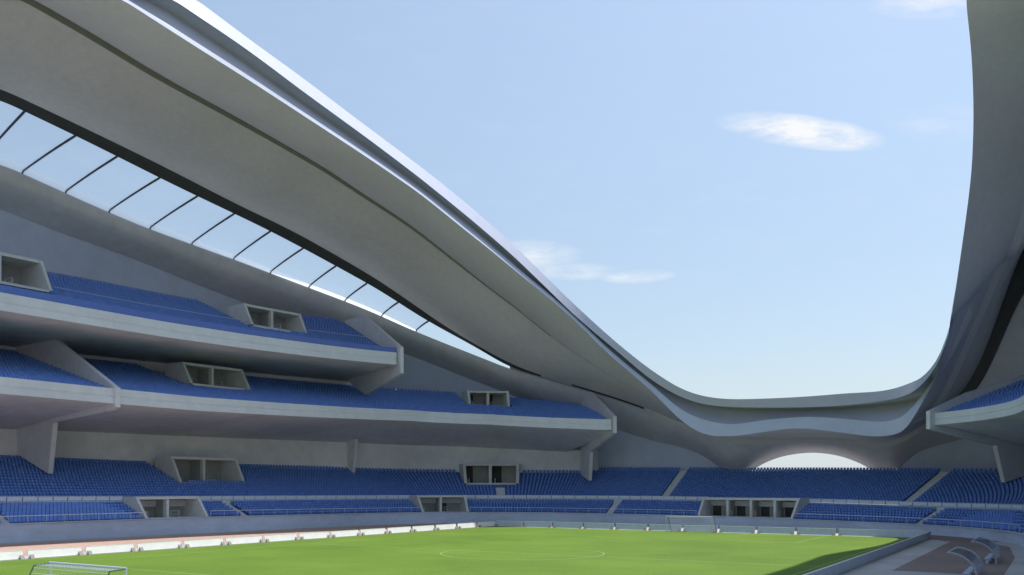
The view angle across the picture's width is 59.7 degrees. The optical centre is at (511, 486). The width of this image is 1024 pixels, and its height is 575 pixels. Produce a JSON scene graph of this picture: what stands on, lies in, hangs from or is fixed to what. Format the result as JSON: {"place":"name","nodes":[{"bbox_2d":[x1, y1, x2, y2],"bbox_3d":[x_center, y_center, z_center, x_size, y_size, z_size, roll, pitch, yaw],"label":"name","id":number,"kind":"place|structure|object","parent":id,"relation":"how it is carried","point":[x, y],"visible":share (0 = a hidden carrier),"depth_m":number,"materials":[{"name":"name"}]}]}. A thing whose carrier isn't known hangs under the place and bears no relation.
{"place":"outdoors","nodes":[
{"label":"outdoors","id":0,"kind":"place"},
{"bbox_2d":[0,523,523,554],"bbox_3d":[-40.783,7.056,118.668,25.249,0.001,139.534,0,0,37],"label":"track","id":1,"kind":"structure","parent":0,"point":[65,544],"depth_m":121.13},
{"bbox_2d":[457,522,477,528],"bbox_3d":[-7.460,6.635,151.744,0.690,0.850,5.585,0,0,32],"label":"advertising board","id":2,"kind":"object","parent":1,"relation":"on","point":[465,525],"visible":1,"depth_m":151.62,"materials":[{"name":"plastic"}]},
{"bbox_2d":[477,521,495,526],"bbox_3d":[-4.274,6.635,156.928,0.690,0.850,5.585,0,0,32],"label":"advertising board","id":3,"kind":"object","parent":1,"relation":"on","point":[485,524],"visible":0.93,"depth_m":156.71,"materials":[{"name":"plastic"}]},
{"bbox_2d":[495,520,522,526],"bbox_3d":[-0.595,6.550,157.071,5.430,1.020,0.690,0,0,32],"label":"advertising board","id":4,"kind":"object","parent":1,"relation":"on","point":[510,523],"visible":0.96,"depth_m":157.12,"materials":[{"name":"plastic"}]},
{"bbox_2d":[0,526,908,574],"bbox_3d":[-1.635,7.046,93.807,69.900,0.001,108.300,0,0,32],"label":"pitch","id":5,"kind":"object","parent":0,"point":[673,550],"visible":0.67,"depth_m":91.16,"materials":[{"name":"green plant"}]},
{"bbox_2d":[29,561,127,574],"bbox_3d":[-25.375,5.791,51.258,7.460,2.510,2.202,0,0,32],"label":"football goal","id":6,"kind":"object","parent":5,"relation":"on","point":[90,566],"visible":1,"depth_m":51.83,"materials":[{"name":"paint"}]},
{"bbox_2d":[10,528,509,566],"bbox_3d":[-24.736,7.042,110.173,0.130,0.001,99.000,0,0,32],"label":"touch line","id":7,"kind":"object","parent":5,"relation":"on","point":[259,547],"visible":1,"depth_m":102.22,"materials":[{"name":"paint"}]},
{"bbox_2d":[440,548,604,559],"bbox_3d":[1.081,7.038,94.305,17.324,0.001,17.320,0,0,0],"label":"circle","id":8,"kind":"object","parent":5,"relation":"on","point":[500,559],"visible":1,"depth_m":90.41,"materials":[{"name":"paint"}]},
{"bbox_2d":[331,544,815,566],"bbox_3d":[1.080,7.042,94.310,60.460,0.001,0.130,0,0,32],"label":"halfway line","id":9,"kind":"object","parent":5,"relation":"on","point":[594,556],"visible":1,"depth_m":88.54,"materials":[{"name":"paint"}]},
{"bbox_2d":[665,516,716,532],"bbox_3d":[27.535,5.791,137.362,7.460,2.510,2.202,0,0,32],"label":"football goal","id":10,"kind":"object","parent":5,"relation":"on","point":[672,517],"visible":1,"depth_m":137.84,"materials":[{"name":"paint"}]},
{"bbox_2d":[793,539,900,574],"bbox_3d":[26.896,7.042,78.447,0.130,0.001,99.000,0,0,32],"label":"touch line","id":11,"kind":"object","parent":5,"relation":"on","point":[848,556],"visible":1,"depth_m":90.46,"materials":[{"name":"paint"}]},
{"bbox_2d":[0,0,972,470],"label":"sky","id":12,"kind":"structure","parent":0,"point":[751,199],"materials":[{"name":"blue"}]},
{"bbox_2d":[0,522,1023,574],"bbox_3d":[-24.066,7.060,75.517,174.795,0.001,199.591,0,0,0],"label":"apron","id":13,"kind":"object","parent":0,"point":[886,564],"visible":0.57,"depth_m":94.07,"materials":[{"name":"concrete"}]},
{"bbox_2d":[0,550,24,559],"bbox_3d":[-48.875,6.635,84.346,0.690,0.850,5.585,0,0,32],"label":"advertising board","id":14,"kind":"object","parent":13,"relation":"on","point":[10,555],"visible":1,"depth_m":85.85,"materials":[{"name":"plastic"}]},
{"bbox_2d":[27,547,83,558],"bbox_3d":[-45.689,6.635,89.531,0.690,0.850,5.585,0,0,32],"label":"advertising board","id":15,"kind":"object","parent":13,"relation":"on","point":[39,553],"visible":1,"depth_m":89.47,"materials":[{"name":"plastic"}]},
{"bbox_2d":[85,543,135,554],"bbox_3d":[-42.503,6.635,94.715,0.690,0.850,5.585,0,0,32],"label":"advertising board","id":16,"kind":"object","parent":13,"relation":"on","point":[90,550],"visible":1,"depth_m":94.65,"materials":[{"name":"plastic"}]},
{"bbox_2d":[137,541,182,550],"bbox_3d":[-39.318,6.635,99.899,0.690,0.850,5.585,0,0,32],"label":"advertising board","id":17,"kind":"object","parent":13,"relation":"on","point":[158,545],"visible":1,"depth_m":99.86,"materials":[{"name":"plastic"}]},
{"bbox_2d":[183,538,224,547],"bbox_3d":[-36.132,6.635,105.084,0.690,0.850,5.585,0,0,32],"label":"advertising board","id":18,"kind":"object","parent":13,"relation":"on","point":[201,542],"visible":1,"depth_m":105.04,"materials":[{"name":"plastic"}]},
{"bbox_2d":[225,536,263,544],"bbox_3d":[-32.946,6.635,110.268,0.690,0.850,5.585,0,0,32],"label":"advertising board","id":19,"kind":"object","parent":13,"relation":"on","point":[241,540],"visible":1,"depth_m":110.24,"materials":[{"name":"plastic"}]},
{"bbox_2d":[264,533,298,541],"bbox_3d":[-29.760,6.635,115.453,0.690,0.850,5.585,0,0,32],"label":"advertising board","id":20,"kind":"object","parent":13,"relation":"on","point":[279,537],"visible":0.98,"depth_m":115.48,"materials":[{"name":"plastic"}]},
{"bbox_2d":[298,532,330,539],"bbox_3d":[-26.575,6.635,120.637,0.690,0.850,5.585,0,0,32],"label":"advertising board","id":21,"kind":"object","parent":13,"relation":"on","point":[304,536],"visible":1,"depth_m":120.60,"materials":[{"name":"plastic"}]},
{"bbox_2d":[330,530,360,537],"bbox_3d":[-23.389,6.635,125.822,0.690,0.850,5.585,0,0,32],"label":"advertising board","id":22,"kind":"object","parent":13,"relation":"on","point":[344,533],"visible":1,"depth_m":125.85,"materials":[{"name":"plastic"}]},
{"bbox_2d":[360,528,387,535],"bbox_3d":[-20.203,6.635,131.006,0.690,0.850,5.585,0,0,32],"label":"advertising board","id":23,"kind":"object","parent":13,"relation":"on","point":[373,531],"visible":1,"depth_m":130.99,"materials":[{"name":"plastic"}]},
{"bbox_2d":[387,526,412,533],"bbox_3d":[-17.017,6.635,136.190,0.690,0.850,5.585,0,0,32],"label":"advertising board","id":24,"kind":"object","parent":13,"relation":"on","point":[398,529],"visible":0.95,"depth_m":136.12,"materials":[{"name":"plastic"}]},
{"bbox_2d":[412,525,435,531],"bbox_3d":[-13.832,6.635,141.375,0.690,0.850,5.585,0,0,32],"label":"advertising board","id":25,"kind":"object","parent":13,"relation":"on","point":[423,528],"visible":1,"depth_m":141.34,"materials":[{"name":"plastic"}]},
{"bbox_2d":[435,524,457,529],"bbox_3d":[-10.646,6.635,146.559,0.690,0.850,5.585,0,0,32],"label":"advertising board","id":26,"kind":"object","parent":13,"relation":"on","point":[446,526],"visible":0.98,"depth_m":146.56,"materials":[{"name":"plastic"}]},
{"bbox_2d":[0,429,1023,546],"bbox_3d":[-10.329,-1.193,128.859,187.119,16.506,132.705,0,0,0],"label":"stand","id":27,"kind":"object","parent":13,"relation":"on","point":[185,459],"visible":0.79,"depth_m":159.79,"materials":[{"name":"paint"}]},
{"bbox_2d":[0,496,122,500],"bbox_3d":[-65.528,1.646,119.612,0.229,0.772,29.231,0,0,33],"label":"balustrade","id":28,"kind":"object","parent":27,"relation":"on","point":[50,498],"visible":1,"depth_m":123.75,"materials":[{"name":"paint"}]},
{"bbox_2d":[0,512,146,522],"bbox_3d":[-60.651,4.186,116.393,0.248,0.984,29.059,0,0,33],"label":"railing","id":29,"kind":"object","parent":27,"relation":"on","point":[71,514],"visible":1,"depth_m":118.93,"materials":[{"name":"metal"}]},
{"bbox_2d":[199,495,408,499],"bbox_3d":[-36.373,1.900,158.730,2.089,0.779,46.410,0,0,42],"label":"balustrade","id":30,"kind":"object","parent":27,"relation":"on","point":[297,497],"visible":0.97,"depth_m":159.68,"materials":[{"name":"paint"}]},
{"bbox_2d":[0,340,616,479],"bbox_3d":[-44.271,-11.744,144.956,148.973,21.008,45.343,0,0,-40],"label":"stand","id":31,"kind":"object","parent":27,"relation":"on","point":[37,415],"visible":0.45,"depth_m":153.17,"materials":[{"name":"concrete"}]},
{"bbox_2d":[0,252,403,394],"bbox_3d":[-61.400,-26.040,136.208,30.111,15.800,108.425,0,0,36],"label":"stand","id":32,"kind":"object","parent":31,"relation":"on","point":[77,326],"visible":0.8,"depth_m":141.54,"materials":[{"name":"concrete"}]},
{"bbox_2d":[211,507,422,515],"bbox_3d":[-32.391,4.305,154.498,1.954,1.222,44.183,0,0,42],"label":"railing","id":33,"kind":"object","parent":27,"relation":"on","point":[310,509],"visible":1,"depth_m":156.10,"materials":[{"name":"metal"}]},
{"bbox_2d":[0,271,1023,532],"bbox_3d":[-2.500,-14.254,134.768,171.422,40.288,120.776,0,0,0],"label":"stadium seats","id":34,"kind":"object","parent":27,"relation":"on","point":[796,483],"visible":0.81,"depth_m":156.88,"materials":[{"name":"blue plastic"}]},
{"bbox_2d":[470,507,695,514],"bbox_3d":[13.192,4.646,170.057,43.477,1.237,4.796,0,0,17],"label":"railing","id":35,"kind":"object","parent":27,"relation":"on","point":[578,508],"visible":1,"depth_m":172.15,"materials":[{"name":"metal"}]},
{"bbox_2d":[466,495,702,499],"bbox_3d":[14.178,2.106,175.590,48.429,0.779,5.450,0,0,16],"label":"balustrade","id":36,"kind":"object","parent":27,"relation":"on","point":[589,496],"visible":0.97,"depth_m":177.81,"materials":[{"name":"paint"}]},
{"bbox_2d":[792,513,1019,532],"bbox_3d":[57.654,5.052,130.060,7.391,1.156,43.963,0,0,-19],"label":"railing","id":37,"kind":"object","parent":27,"relation":"on","point":[920,518],"visible":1,"depth_m":131.17,"materials":[{"name":"metal"}]},
{"bbox_2d":[809,498,1023,508],"bbox_3d":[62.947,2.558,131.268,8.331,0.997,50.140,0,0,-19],"label":"balustrade","id":38,"kind":"object","parent":27,"relation":"on","point":[1010,506],"visible":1,"depth_m":138.51,"materials":[{"name":"paint"}]},
{"bbox_2d":[926,375,1023,481],"bbox_3d":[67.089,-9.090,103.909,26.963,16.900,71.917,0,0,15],"label":"stand","id":39,"kind":"object","parent":27,"relation":"on","point":[999,428],"visible":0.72,"depth_m":130.21,"materials":[{"name":"concrete"}]},
{"bbox_2d":[523,521,551,527],"bbox_3d":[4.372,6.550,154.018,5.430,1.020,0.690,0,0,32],"label":"advertising board","id":40,"kind":"object","parent":13,"relation":"on","point":[536,524],"visible":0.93,"depth_m":154.19,"materials":[{"name":"plastic"}]},
{"bbox_2d":[553,522,582,528],"bbox_3d":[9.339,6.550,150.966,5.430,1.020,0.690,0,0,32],"label":"advertising board","id":41,"kind":"object","parent":13,"relation":"on","point":[578,525],"visible":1,"depth_m":151.01,"materials":[{"name":"plastic"}]},
{"bbox_2d":[583,523,613,529],"bbox_3d":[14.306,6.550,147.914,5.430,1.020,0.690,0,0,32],"label":"advertising board","id":42,"kind":"object","parent":13,"relation":"on","point":[599,525],"visible":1,"depth_m":147.98,"materials":[{"name":"plastic"}]},
{"bbox_2d":[615,523,646,529],"bbox_3d":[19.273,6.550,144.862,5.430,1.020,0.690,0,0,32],"label":"advertising board","id":43,"kind":"object","parent":13,"relation":"on","point":[624,526],"visible":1,"depth_m":144.98,"materials":[{"name":"plastic"}]},
{"bbox_2d":[648,524,681,530],"bbox_3d":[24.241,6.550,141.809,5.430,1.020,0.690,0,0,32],"label":"advertising board","id":44,"kind":"object","parent":13,"relation":"on","point":[663,527],"visible":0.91,"depth_m":142.00,"materials":[{"name":"plastic"}]},
{"bbox_2d":[683,525,717,531],"bbox_3d":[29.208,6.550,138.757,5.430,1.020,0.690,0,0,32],"label":"advertising board","id":45,"kind":"object","parent":13,"relation":"on","point":[703,527],"visible":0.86,"depth_m":138.80,"materials":[{"name":"plastic"}]},
{"bbox_2d":[719,526,754,532],"bbox_3d":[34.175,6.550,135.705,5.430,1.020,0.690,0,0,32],"label":"advertising board","id":46,"kind":"object","parent":13,"relation":"on","point":[742,529],"visible":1,"depth_m":135.74,"materials":[{"name":"plastic"}]},
{"bbox_2d":[757,527,794,534],"bbox_3d":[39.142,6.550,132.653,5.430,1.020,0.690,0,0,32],"label":"advertising board","id":47,"kind":"object","parent":13,"relation":"on","point":[780,530],"visible":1,"depth_m":132.66,"materials":[{"name":"plastic"}]},
{"bbox_2d":[804,569,822,574],"bbox_3d":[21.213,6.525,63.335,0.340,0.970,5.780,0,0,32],"label":"advertising board","id":48,"kind":"object","parent":13,"relation":"on","point":[817,572],"visible":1,"depth_m":64.12,"materials":[{"name":"grey plastic"}]},
{"bbox_2d":[797,528,835,535],"bbox_3d":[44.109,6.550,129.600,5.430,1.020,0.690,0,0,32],"label":"advertising board","id":49,"kind":"object","parent":13,"relation":"on","point":[819,531],"visible":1,"depth_m":129.63,"materials":[{"name":"plastic"}]},
{"bbox_2d":[821,563,839,574],"bbox_3d":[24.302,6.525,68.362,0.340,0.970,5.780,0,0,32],"label":"advertising board","id":50,"kind":"object","parent":13,"relation":"on","point":[831,569],"visible":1,"depth_m":68.50,"materials":[{"name":"grey plastic"}]},
{"bbox_2d":[837,558,853,574],"bbox_3d":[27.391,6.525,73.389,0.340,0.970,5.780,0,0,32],"label":"advertising board","id":51,"kind":"object","parent":13,"relation":"on","point":[845,565],"visible":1,"depth_m":73.12,"materials":[{"name":"grey plastic"}]},
{"bbox_2d":[852,553,866,568],"bbox_3d":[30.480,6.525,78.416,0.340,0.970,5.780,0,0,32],"label":"advertising board","id":52,"kind":"object","parent":13,"relation":"on","point":[859,560],"visible":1,"depth_m":78.17,"materials":[{"name":"grey plastic"}]},
{"bbox_2d":[865,549,878,563],"bbox_3d":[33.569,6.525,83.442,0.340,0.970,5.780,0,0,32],"label":"advertising board","id":53,"kind":"object","parent":13,"relation":"on","point":[871,556],"visible":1,"depth_m":83.25,"materials":[{"name":"grey plastic"}]},
{"bbox_2d":[838,529,923,536],"bbox_3d":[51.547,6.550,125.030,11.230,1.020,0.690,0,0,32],"label":"advertising board","id":54,"kind":"object","parent":13,"relation":"on","point":[878,532],"visible":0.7,"depth_m":125.17,"materials":[{"name":"plastic"}]},
{"bbox_2d":[876,546,888,558],"bbox_3d":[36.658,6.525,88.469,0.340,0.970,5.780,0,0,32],"label":"advertising board","id":55,"kind":"object","parent":13,"relation":"on","point":[882,551],"visible":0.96,"depth_m":88.39,"materials":[{"name":"grey plastic"}]},
{"bbox_2d":[887,543,897,554],"bbox_3d":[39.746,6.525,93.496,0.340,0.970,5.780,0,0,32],"label":"advertising board","id":56,"kind":"object","parent":13,"relation":"on","point":[892,548],"visible":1,"depth_m":93.26,"materials":[{"name":"grey plastic"}]},
{"bbox_2d":[895,540,905,551],"bbox_3d":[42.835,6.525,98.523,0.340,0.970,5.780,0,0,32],"label":"advertising board","id":57,"kind":"object","parent":13,"relation":"on","point":[900,545],"visible":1,"depth_m":98.29,"materials":[{"name":"grey plastic"}]},
{"bbox_2d":[904,537,912,547],"bbox_3d":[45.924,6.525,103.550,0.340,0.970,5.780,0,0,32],"label":"advertising board","id":58,"kind":"object","parent":13,"relation":"on","point":[908,542],"visible":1,"depth_m":103.45,"materials":[{"name":"grey plastic"}]},
{"bbox_2d":[911,535,919,544],"bbox_3d":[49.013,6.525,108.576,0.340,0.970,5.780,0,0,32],"label":"advertising board","id":59,"kind":"object","parent":13,"relation":"on","point":[915,540],"visible":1,"depth_m":108.43,"materials":[{"name":"grey plastic"}]},
{"bbox_2d":[918,533,925,542],"bbox_3d":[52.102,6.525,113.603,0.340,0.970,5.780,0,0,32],"label":"advertising board","id":60,"kind":"object","parent":13,"relation":"on","point":[922,537],"visible":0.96,"depth_m":113.46,"materials":[{"name":"grey plastic"}]},
{"bbox_2d":[924,531,931,539],"bbox_3d":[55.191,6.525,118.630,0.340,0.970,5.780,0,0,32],"label":"advertising board","id":61,"kind":"object","parent":13,"relation":"on","point":[927,535],"visible":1,"depth_m":118.50,"materials":[{"name":"grey plastic"}]},
{"bbox_2d":[892,541,1014,574],"bbox_3d":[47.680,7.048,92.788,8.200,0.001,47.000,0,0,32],"label":"jump area","id":62,"kind":"object","parent":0,"point":[939,560],"visible":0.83,"depth_m":83.89,"materials":[{"name":"rubber"}]},
{"bbox_2d":[947,546,984,574],"bbox_3d":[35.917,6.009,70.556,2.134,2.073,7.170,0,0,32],"label":"team shelter","id":63,"kind":"object","parent":62,"relation":"on","point":[973,559],"visible":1,"depth_m":70.29,"materials":[{"name":"clear plastic"}]},
{"bbox_2d":[971,537,1001,563],"bbox_3d":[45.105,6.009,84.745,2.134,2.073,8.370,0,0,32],"label":"team shelter","id":64,"kind":"object","parent":62,"relation":"on","point":[993,548],"visible":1,"depth_m":84.10,"materials":[{"name":"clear plastic"}]},
{"bbox_2d":[929,535,997,541],"bbox_3d":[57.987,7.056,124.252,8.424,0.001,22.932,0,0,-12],"label":"track","id":65,"kind":"structure","parent":0,"point":[946,538],"depth_m":121.13,"materials":[{"name":"rubber"}]},
{"label":"ground","id":66,"kind":"structure","parent":0,"visible":0},
{"bbox_2d":[0,0,1023,508],"bbox_3d":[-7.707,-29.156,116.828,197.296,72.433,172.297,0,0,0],"label":"stadium roof","id":67,"kind":"structure","parent":66,"relation":"on","point":[198,98],"depth_m":150.49,"materials":[{"name":"paint"}]}
]}

